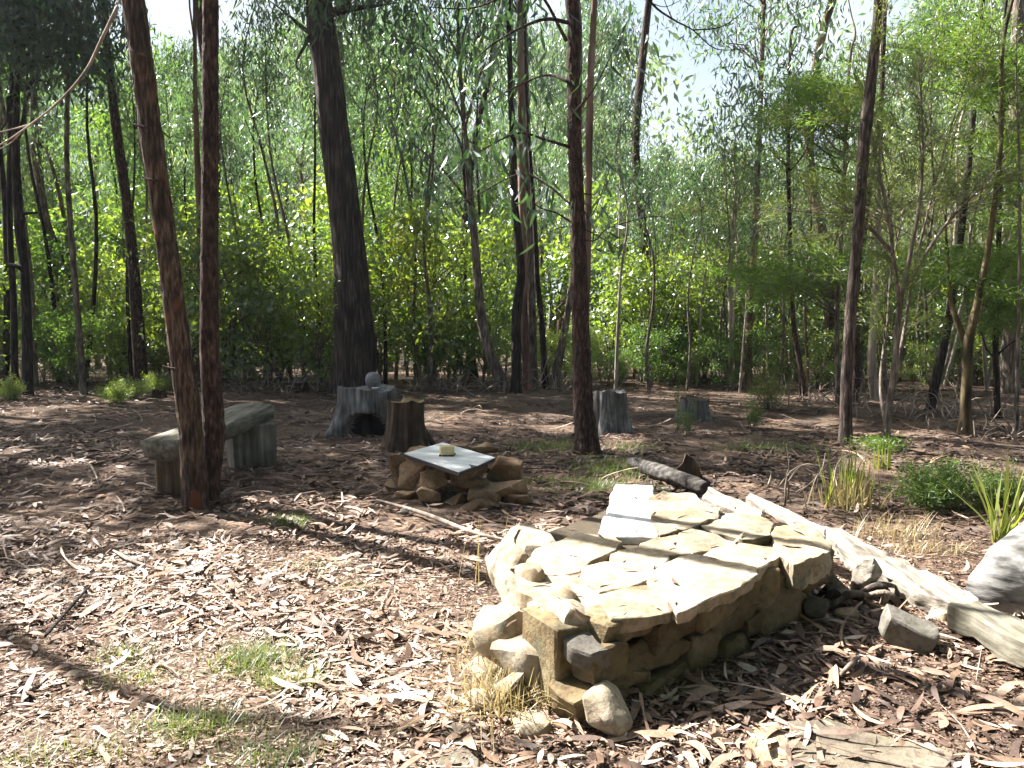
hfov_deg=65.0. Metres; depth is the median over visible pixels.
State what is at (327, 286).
shrub
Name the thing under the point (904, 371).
shrub
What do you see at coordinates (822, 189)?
gum tree
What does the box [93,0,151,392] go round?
gum tree
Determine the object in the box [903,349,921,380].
shrub
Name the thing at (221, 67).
gum tree
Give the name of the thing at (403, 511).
white stone
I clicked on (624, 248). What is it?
tree
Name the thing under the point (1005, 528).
strap plant
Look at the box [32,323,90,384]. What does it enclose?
shrub
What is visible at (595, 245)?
gum tree
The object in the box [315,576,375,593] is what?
grass patch
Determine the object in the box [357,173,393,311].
sapling
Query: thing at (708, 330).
shrub
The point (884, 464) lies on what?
strap tussock
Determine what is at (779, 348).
shrub
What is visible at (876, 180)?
wispy tree
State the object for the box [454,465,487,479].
ring stone
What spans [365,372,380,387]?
grey ball
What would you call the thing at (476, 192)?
gum tree
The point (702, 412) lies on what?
tree stump
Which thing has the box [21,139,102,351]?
sapling
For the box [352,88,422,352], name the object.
gum tree
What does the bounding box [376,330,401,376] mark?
shrub
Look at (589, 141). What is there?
gum tree
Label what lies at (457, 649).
dry grass
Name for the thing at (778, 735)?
paving stone
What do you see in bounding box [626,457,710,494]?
charred log
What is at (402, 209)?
sapling
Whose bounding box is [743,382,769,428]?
seedling
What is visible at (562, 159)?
gum tree
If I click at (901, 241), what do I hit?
fine leaved tree
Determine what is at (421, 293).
shrub
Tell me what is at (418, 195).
gum tree
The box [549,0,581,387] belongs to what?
gum tree
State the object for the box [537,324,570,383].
shrub
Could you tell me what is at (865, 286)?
shrub
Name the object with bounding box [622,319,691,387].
shrub
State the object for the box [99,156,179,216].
gum tree
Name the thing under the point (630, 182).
gum tree
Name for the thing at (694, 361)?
shrub
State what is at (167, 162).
gum tree
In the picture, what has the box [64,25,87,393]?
gum tree
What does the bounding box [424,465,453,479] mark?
ring stone
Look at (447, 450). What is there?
yellow block
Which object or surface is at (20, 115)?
gum tree
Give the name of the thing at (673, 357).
shrub
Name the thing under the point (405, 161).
gum tree
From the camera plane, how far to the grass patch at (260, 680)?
3.46 m
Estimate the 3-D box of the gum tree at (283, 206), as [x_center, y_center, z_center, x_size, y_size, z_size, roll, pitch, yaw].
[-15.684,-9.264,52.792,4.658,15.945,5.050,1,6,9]
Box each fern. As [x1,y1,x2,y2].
[0,372,28,400]
[92,376,139,403]
[109,374,155,398]
[135,370,173,392]
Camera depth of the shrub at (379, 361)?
17.23 m
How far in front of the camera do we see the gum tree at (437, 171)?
29.42 m
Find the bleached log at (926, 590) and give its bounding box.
[821,526,978,612]
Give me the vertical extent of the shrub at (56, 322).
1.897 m
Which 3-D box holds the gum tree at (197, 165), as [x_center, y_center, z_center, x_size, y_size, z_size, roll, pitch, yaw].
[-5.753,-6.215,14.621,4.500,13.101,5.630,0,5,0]
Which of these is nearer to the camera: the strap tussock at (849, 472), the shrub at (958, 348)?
the strap tussock at (849, 472)
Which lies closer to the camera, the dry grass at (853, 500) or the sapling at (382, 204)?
the dry grass at (853, 500)
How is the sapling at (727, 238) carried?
on the ground at (110, 524)
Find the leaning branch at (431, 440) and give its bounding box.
[425,426,435,445]
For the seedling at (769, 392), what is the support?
on the ground at (110, 524)
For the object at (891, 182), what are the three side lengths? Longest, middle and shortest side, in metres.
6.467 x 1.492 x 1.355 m
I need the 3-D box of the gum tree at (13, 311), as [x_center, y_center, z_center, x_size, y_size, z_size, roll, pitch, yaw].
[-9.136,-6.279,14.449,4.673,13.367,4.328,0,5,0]
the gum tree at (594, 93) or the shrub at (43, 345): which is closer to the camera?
the shrub at (43, 345)
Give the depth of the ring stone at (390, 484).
7.07 m
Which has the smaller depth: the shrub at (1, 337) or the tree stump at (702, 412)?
the tree stump at (702, 412)
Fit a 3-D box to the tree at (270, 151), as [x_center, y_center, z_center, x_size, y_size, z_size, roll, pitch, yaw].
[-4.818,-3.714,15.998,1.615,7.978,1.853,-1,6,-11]
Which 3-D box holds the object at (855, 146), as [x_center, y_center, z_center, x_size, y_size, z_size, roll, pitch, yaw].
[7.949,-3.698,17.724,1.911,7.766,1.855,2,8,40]
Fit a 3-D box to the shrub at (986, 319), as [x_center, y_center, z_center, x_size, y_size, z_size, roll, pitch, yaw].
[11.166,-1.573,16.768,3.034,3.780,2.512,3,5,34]
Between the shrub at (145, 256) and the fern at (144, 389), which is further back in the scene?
the shrub at (145, 256)
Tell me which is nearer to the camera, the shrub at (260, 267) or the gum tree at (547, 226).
the shrub at (260, 267)
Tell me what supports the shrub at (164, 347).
on the ground at (110, 524)
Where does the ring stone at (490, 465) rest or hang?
on the ground at (110, 524)
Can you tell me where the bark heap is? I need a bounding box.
[816,582,907,611]
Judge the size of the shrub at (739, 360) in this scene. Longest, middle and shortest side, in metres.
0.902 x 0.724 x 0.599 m
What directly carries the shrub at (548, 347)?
on the ground at (110, 524)
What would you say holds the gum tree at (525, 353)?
on the ground at (110, 524)
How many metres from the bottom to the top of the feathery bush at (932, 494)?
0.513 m
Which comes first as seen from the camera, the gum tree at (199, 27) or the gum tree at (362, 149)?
the gum tree at (199, 27)
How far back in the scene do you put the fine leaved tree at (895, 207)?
20.73 m
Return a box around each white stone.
[240,510,255,515]
[399,508,408,514]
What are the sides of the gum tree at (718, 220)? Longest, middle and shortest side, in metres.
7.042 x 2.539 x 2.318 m
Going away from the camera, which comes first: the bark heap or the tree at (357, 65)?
the bark heap
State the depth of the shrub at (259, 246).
15.11 m
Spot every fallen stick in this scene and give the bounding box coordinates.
[44,585,90,636]
[68,458,99,488]
[112,550,154,567]
[376,499,502,540]
[838,655,860,676]
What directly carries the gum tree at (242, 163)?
on the ground at (110, 524)
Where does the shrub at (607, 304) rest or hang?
on the ground at (110, 524)
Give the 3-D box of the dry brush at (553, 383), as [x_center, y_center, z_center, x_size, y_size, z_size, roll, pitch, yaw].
[0.651,-0.268,15.842,3.345,0.750,1.825,0,5,0]
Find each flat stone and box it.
[512,712,551,738]
[833,607,858,621]
[878,604,939,653]
[929,607,946,623]
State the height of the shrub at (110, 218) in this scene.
5.425 m
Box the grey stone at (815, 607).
[802,596,828,618]
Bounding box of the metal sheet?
[404,442,494,475]
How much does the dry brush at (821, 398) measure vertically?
0.640 m
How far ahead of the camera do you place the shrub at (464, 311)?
16.97 m
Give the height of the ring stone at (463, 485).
0.164 m
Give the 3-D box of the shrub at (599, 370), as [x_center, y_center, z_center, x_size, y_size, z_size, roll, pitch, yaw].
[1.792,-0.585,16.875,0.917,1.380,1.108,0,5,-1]
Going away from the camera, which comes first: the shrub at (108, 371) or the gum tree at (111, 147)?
the shrub at (108, 371)
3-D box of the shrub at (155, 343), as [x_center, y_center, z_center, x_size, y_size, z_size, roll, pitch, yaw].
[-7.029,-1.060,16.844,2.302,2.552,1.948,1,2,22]
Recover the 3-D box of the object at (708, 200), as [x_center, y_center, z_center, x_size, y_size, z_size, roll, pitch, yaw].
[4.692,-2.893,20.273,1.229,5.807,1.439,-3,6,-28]
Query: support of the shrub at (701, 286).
on the ground at (110, 524)
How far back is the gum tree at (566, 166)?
43.62 m
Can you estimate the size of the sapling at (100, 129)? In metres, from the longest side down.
8.587 x 3.000 x 2.867 m
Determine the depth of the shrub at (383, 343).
17.87 m
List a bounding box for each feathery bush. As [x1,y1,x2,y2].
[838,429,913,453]
[873,452,1015,514]
[965,449,1023,510]
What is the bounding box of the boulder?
[966,521,1023,618]
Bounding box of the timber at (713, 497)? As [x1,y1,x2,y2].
[701,487,762,516]
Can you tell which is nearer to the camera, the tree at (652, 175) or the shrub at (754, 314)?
the tree at (652, 175)
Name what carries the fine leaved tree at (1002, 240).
on the ground at (110, 524)
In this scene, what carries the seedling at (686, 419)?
on the ground at (110, 524)
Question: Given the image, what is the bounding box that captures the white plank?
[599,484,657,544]
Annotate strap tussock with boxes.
[814,440,874,509]
[873,440,890,470]
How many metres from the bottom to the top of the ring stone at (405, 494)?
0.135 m
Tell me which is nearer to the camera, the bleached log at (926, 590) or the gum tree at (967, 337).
the bleached log at (926, 590)
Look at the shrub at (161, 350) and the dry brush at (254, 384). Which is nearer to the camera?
the dry brush at (254, 384)
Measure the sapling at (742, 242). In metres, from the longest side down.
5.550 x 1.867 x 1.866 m
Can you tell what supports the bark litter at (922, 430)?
on the ground at (110, 524)
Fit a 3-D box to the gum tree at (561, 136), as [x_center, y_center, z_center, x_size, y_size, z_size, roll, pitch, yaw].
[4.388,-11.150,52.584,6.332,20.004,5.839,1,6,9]
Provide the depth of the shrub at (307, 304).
20.94 m
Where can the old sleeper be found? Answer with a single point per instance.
(998, 634)
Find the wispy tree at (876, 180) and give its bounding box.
[751,0,1023,437]
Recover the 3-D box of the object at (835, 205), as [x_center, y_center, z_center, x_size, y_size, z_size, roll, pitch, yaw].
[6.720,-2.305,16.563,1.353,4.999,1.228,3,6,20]
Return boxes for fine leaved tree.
[641,158,722,362]
[660,135,765,384]
[667,152,788,368]
[675,152,762,275]
[702,138,838,354]
[762,155,852,377]
[763,149,927,375]
[796,152,917,300]
[825,136,976,274]
[837,149,915,272]
[849,87,1023,379]
[850,43,985,383]
[872,127,978,377]
[885,81,1023,271]
[901,106,1006,386]
[914,69,1023,390]
[944,86,1023,387]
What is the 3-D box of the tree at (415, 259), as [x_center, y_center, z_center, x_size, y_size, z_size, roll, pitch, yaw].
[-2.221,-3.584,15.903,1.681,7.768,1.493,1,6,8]
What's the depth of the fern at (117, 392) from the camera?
13.45 m
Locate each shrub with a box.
[0,195,150,375]
[0,209,147,378]
[0,214,85,381]
[0,264,32,372]
[0,292,38,370]
[1,300,73,381]
[18,297,125,387]
[19,300,106,382]
[28,185,188,375]
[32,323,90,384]
[34,235,156,380]
[49,252,158,379]
[67,275,162,378]
[92,197,230,372]
[94,263,192,380]
[99,190,274,385]
[120,186,304,377]
[122,284,235,383]
[124,271,226,374]
[140,224,276,373]
[146,209,291,383]
[147,307,168,376]
[174,212,317,368]
[178,221,325,387]
[198,319,258,381]
[218,163,371,378]
[219,253,326,381]
[227,252,310,377]
[255,332,298,376]
[261,247,373,385]
[267,222,423,366]
[270,228,330,375]
[271,254,381,384]
[278,327,329,380]
[286,249,330,372]
[311,277,405,371]
[314,241,431,380]
[365,191,507,376]
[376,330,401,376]
[386,247,473,366]
[388,207,507,374]
[389,315,446,380]
[397,208,550,381]
[402,306,478,386]
[411,287,496,381]
[431,217,570,376]
[435,329,493,385]
[449,283,521,381]
[482,173,636,370]
[536,239,641,377]
[536,331,556,377]
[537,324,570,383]
[546,326,572,381]
[549,326,601,381]
[552,246,665,378]
[556,327,610,377]
[565,328,610,376]
[589,323,614,381]
[591,239,709,382]
[591,246,716,374]
[603,348,637,382]
[604,201,759,366]
[604,344,639,385]
[608,287,680,369]
[612,306,683,375]
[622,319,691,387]
[631,241,745,382]
[632,240,745,380]
[641,315,702,385]
[659,292,716,365]
[669,304,738,376]
[672,341,710,387]
[673,348,702,381]
[681,267,763,380]
[692,251,787,378]
[693,330,745,389]
[709,299,781,379]
[719,238,843,382]
[722,319,786,386]
[723,348,744,382]
[753,321,816,384]
[771,301,843,379]
[775,353,796,381]
[784,345,808,377]
[785,237,940,375]
[789,302,841,368]
[794,324,843,391]
[807,281,895,368]
[820,267,920,371]
[824,359,841,386]
[840,328,880,383]
[841,241,967,381]
[841,243,961,365]
[864,291,955,379]
[864,342,889,376]
[887,353,915,381]
[902,340,950,386]
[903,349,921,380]
[904,316,979,383]
[907,286,970,349]
[909,281,992,378]
[950,335,991,381]
[952,355,976,380]
[957,277,1023,385]
[964,227,1022,379]
[999,354,1023,378]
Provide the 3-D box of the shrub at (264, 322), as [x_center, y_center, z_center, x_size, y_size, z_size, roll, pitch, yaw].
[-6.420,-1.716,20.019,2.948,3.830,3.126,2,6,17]
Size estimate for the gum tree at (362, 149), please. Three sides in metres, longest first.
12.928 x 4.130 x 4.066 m
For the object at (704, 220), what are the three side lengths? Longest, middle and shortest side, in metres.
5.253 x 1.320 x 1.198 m
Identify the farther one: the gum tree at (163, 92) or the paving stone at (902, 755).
the gum tree at (163, 92)
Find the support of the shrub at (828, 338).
on the ground at (110, 524)
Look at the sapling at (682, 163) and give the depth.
19.61 m
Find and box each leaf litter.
[0,377,1023,441]
[0,429,1023,549]
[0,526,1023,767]
[506,493,802,626]
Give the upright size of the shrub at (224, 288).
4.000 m
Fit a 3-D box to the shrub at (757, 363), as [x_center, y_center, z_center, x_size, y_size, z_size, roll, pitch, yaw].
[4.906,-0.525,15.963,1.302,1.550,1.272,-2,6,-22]
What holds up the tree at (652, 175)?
on the ground at (110, 524)
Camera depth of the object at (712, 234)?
19.09 m
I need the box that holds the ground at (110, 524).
[0,326,1023,767]
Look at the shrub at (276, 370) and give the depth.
16.87 m
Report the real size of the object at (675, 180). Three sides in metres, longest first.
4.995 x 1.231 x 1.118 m
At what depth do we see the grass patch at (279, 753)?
2.87 m
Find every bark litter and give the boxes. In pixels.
[0,379,1011,490]
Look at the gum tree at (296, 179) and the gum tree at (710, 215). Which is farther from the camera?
the gum tree at (296, 179)
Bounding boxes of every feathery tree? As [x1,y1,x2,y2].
[693,0,907,404]
[879,0,1023,417]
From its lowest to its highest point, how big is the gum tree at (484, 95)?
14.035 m
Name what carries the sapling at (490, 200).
on the ground at (110, 524)
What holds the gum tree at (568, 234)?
on the ground at (110, 524)
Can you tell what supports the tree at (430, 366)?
on the ground at (110, 524)
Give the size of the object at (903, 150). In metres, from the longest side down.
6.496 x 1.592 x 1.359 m
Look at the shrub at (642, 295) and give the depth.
17.35 m
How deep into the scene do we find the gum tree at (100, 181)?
47.79 m
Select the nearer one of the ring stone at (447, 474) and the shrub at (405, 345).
the ring stone at (447, 474)
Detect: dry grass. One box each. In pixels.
[377,590,646,748]
[386,657,634,757]
[458,512,508,586]
[800,462,901,513]
[841,508,958,541]
[863,535,979,557]
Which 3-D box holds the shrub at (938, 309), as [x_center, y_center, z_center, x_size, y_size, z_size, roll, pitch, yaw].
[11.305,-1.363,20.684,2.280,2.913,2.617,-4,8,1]
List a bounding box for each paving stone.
[437,720,479,766]
[745,724,791,767]
[786,718,953,767]
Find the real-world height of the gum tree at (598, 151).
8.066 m
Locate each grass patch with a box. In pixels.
[0,718,175,767]
[47,655,182,697]
[74,632,175,668]
[83,673,319,760]
[127,620,357,684]
[187,714,367,767]
[225,655,343,695]
[244,510,323,527]
[274,553,357,578]
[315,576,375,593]
[493,435,618,456]
[523,475,624,484]
[527,475,673,499]
[556,447,671,484]
[606,440,691,452]
[706,438,839,454]
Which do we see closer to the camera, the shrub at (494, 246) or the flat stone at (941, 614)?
the flat stone at (941, 614)
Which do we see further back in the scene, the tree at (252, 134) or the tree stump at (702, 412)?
the tree at (252, 134)
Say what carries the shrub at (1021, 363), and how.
on the ground at (110, 524)
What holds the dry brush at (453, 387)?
on the ground at (110, 524)
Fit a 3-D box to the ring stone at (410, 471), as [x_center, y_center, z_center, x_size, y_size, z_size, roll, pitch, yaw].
[-0.859,0.768,6.931,0.237,0.282,0.222,5,4,-12]
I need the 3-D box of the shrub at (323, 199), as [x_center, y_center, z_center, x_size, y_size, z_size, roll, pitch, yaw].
[-5.266,-2.341,18.825,4.131,5.411,4.882,-4,3,-18]
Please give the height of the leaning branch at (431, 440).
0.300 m
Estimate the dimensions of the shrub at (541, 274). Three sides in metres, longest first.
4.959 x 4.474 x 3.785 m
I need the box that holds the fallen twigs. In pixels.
[0,411,1023,767]
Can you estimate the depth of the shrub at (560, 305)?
19.77 m
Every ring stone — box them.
[384,479,399,489]
[388,454,404,489]
[395,491,417,498]
[397,459,425,489]
[406,445,424,452]
[416,485,440,502]
[419,468,446,490]
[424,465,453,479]
[444,493,466,504]
[450,442,469,449]
[450,475,489,492]
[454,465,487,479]
[460,498,504,511]
[467,487,501,502]
[471,442,498,453]
[486,458,495,472]
[487,455,522,481]
[489,480,527,496]
[504,494,529,503]
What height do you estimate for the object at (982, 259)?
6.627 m
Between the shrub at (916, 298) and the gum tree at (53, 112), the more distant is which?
the gum tree at (53, 112)
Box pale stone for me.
[467,688,490,711]
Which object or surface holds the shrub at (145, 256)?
on the ground at (110, 524)
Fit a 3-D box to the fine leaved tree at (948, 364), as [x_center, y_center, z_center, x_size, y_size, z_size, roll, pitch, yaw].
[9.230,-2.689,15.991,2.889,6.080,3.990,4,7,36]
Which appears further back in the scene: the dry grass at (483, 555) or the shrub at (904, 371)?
the shrub at (904, 371)
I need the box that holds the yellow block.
[439,445,455,456]
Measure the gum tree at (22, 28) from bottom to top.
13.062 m
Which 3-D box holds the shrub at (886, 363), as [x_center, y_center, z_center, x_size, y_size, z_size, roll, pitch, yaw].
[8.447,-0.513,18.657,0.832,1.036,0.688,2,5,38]
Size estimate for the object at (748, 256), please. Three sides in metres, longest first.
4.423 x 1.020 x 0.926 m
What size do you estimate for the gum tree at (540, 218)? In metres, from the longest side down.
14.421 x 4.556 x 4.160 m
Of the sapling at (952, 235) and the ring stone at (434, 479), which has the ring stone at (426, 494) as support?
the ring stone at (434, 479)
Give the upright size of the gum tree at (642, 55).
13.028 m
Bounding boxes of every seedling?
[669,384,699,434]
[742,361,794,409]
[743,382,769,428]
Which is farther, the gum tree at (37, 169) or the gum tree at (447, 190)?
the gum tree at (447, 190)
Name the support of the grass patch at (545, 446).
on the ground at (110, 524)
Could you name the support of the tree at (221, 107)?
on the ground at (110, 524)
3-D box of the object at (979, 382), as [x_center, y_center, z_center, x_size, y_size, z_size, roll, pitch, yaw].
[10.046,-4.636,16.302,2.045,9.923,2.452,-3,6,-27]
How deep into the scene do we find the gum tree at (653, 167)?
50.43 m
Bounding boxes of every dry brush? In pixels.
[197,357,331,394]
[387,358,509,395]
[464,352,631,391]
[745,371,920,406]
[760,443,865,505]
[839,380,1023,424]
[926,401,1023,444]
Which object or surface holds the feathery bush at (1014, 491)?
on the ground at (110, 524)
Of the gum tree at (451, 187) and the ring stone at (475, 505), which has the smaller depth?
the ring stone at (475, 505)
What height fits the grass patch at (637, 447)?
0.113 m
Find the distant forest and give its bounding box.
[3,0,995,353]
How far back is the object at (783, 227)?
18.09 m
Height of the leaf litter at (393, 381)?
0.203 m
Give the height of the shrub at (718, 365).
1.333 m
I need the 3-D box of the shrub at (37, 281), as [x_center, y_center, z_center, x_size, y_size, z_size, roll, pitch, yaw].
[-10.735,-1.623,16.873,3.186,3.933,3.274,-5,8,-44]
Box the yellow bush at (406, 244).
[364,194,469,384]
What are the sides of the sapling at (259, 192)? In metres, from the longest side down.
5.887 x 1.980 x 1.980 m
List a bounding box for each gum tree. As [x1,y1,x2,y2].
[0,0,175,395]
[0,21,100,362]
[0,49,30,205]
[1,9,110,324]
[6,57,18,385]
[12,0,64,379]
[46,11,139,368]
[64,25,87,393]
[71,68,172,235]
[73,155,118,357]
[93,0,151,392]
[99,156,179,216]
[103,109,183,341]
[115,77,186,197]
[121,0,209,511]
[154,42,189,202]
[157,34,250,195]
[160,70,240,237]
[163,42,271,233]
[172,79,263,284]
[189,0,202,387]
[191,59,255,202]
[197,0,230,379]
[198,0,511,394]
[199,0,225,505]
[220,38,299,362]
[221,11,322,294]
[223,95,252,208]
[226,105,298,359]
[246,144,311,286]
[247,16,360,352]
[248,6,369,362]
[249,32,325,240]
[272,76,362,240]
[324,100,389,202]
[335,1,353,107]
[343,0,454,371]
[344,16,398,245]
[346,0,542,392]
[352,19,445,369]
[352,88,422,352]
[355,44,446,310]
[383,18,465,360]
[387,89,458,366]
[403,127,447,273]
[418,0,690,454]
[421,84,489,360]
[430,0,547,359]
[431,138,481,234]
[434,147,474,243]
[445,155,497,238]
[460,0,505,378]
[468,89,509,272]
[479,116,557,362]
[488,4,583,355]
[493,2,592,363]
[506,0,524,393]
[511,1,537,387]
[514,0,659,366]
[516,0,548,388]
[517,0,532,390]
[533,5,645,212]
[533,120,568,328]
[535,29,631,213]
[541,61,625,231]
[543,58,624,188]
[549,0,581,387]
[551,213,601,276]
[562,117,634,335]
[567,112,634,287]
[585,0,597,306]
[591,117,662,318]
[591,222,606,288]
[593,134,651,335]
[624,150,667,250]
[630,141,683,256]
[631,0,652,380]
[644,0,871,388]
[659,64,821,386]
[668,159,723,365]
[686,0,905,395]
[691,159,730,370]
[744,166,816,342]
[799,141,839,257]
[804,0,835,388]
[807,142,849,254]
[837,0,882,445]
[852,0,887,402]
[867,27,882,399]
[879,0,990,313]
[884,39,967,341]
[893,0,1010,232]
[900,1,988,361]
[920,0,1013,437]
[924,0,984,410]
[1000,0,1023,394]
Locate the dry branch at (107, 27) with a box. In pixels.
[0,0,119,148]
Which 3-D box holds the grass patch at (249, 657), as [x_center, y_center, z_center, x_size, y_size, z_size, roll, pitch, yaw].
[-1.159,1.239,3.558,0.841,0.110,0.746,4,7,34]
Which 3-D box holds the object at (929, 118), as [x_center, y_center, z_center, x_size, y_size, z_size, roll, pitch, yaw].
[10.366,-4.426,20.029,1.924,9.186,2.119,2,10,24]
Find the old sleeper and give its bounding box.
[947,601,1023,667]
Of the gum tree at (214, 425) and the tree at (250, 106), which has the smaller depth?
the gum tree at (214, 425)
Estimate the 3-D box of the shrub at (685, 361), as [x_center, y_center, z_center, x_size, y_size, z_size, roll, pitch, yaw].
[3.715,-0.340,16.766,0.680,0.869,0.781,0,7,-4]
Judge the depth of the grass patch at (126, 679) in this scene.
3.50 m
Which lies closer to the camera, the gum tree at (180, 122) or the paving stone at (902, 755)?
the paving stone at (902, 755)
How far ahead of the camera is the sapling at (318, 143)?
20.88 m
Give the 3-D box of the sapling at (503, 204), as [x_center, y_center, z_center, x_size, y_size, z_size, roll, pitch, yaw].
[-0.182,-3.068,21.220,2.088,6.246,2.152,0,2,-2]
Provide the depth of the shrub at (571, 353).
17.93 m
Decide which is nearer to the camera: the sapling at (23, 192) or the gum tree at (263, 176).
the sapling at (23, 192)
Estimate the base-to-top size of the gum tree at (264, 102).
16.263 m
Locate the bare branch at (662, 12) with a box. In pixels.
[648,0,749,50]
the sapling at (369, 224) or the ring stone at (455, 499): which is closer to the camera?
the ring stone at (455, 499)
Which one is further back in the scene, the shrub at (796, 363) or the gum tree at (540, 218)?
the gum tree at (540, 218)
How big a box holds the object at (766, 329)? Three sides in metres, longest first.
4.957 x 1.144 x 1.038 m
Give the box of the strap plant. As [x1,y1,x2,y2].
[930,448,1023,542]
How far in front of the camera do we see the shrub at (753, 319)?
19.51 m
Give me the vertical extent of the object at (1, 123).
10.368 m
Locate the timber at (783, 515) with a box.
[746,493,825,538]
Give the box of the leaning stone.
[582,680,632,735]
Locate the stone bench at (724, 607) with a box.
[464,491,834,723]
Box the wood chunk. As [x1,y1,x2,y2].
[677,454,703,479]
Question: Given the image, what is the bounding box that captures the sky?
[2,0,1003,322]
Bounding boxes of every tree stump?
[151,389,167,397]
[282,380,308,392]
[324,384,397,436]
[380,397,430,453]
[593,388,633,434]
[674,395,712,421]
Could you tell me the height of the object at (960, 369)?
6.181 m
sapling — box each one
[0,52,63,296]
[0,137,38,284]
[0,151,62,317]
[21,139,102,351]
[23,148,87,308]
[45,40,154,377]
[77,87,150,365]
[98,24,227,283]
[103,173,150,230]
[171,148,242,224]
[225,149,286,260]
[283,70,393,253]
[302,116,395,280]
[312,180,372,310]
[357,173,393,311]
[360,78,441,376]
[362,157,416,304]
[421,155,490,283]
[426,167,496,374]
[450,122,515,374]
[474,156,512,354]
[481,151,542,374]
[591,147,661,318]
[592,211,634,311]
[636,151,686,275]
[653,153,733,377]
[711,160,772,369]
[718,163,787,378]
[721,216,762,327]
[767,217,798,321]
[887,126,978,369]
[927,174,988,319]
[1014,0,1021,436]
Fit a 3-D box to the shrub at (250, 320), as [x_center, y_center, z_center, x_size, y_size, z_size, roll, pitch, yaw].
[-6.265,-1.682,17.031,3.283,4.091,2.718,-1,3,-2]
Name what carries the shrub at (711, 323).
on the ground at (110, 524)
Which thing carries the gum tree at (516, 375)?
on the ground at (110, 524)
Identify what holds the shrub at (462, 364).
on the ground at (110, 524)
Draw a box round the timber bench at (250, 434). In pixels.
[139,402,276,495]
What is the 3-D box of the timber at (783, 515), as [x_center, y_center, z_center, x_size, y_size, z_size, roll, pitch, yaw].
[1.740,0.847,5.141,0.112,0.075,1.065,-1,6,-11]
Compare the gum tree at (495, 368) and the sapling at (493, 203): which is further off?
the sapling at (493, 203)

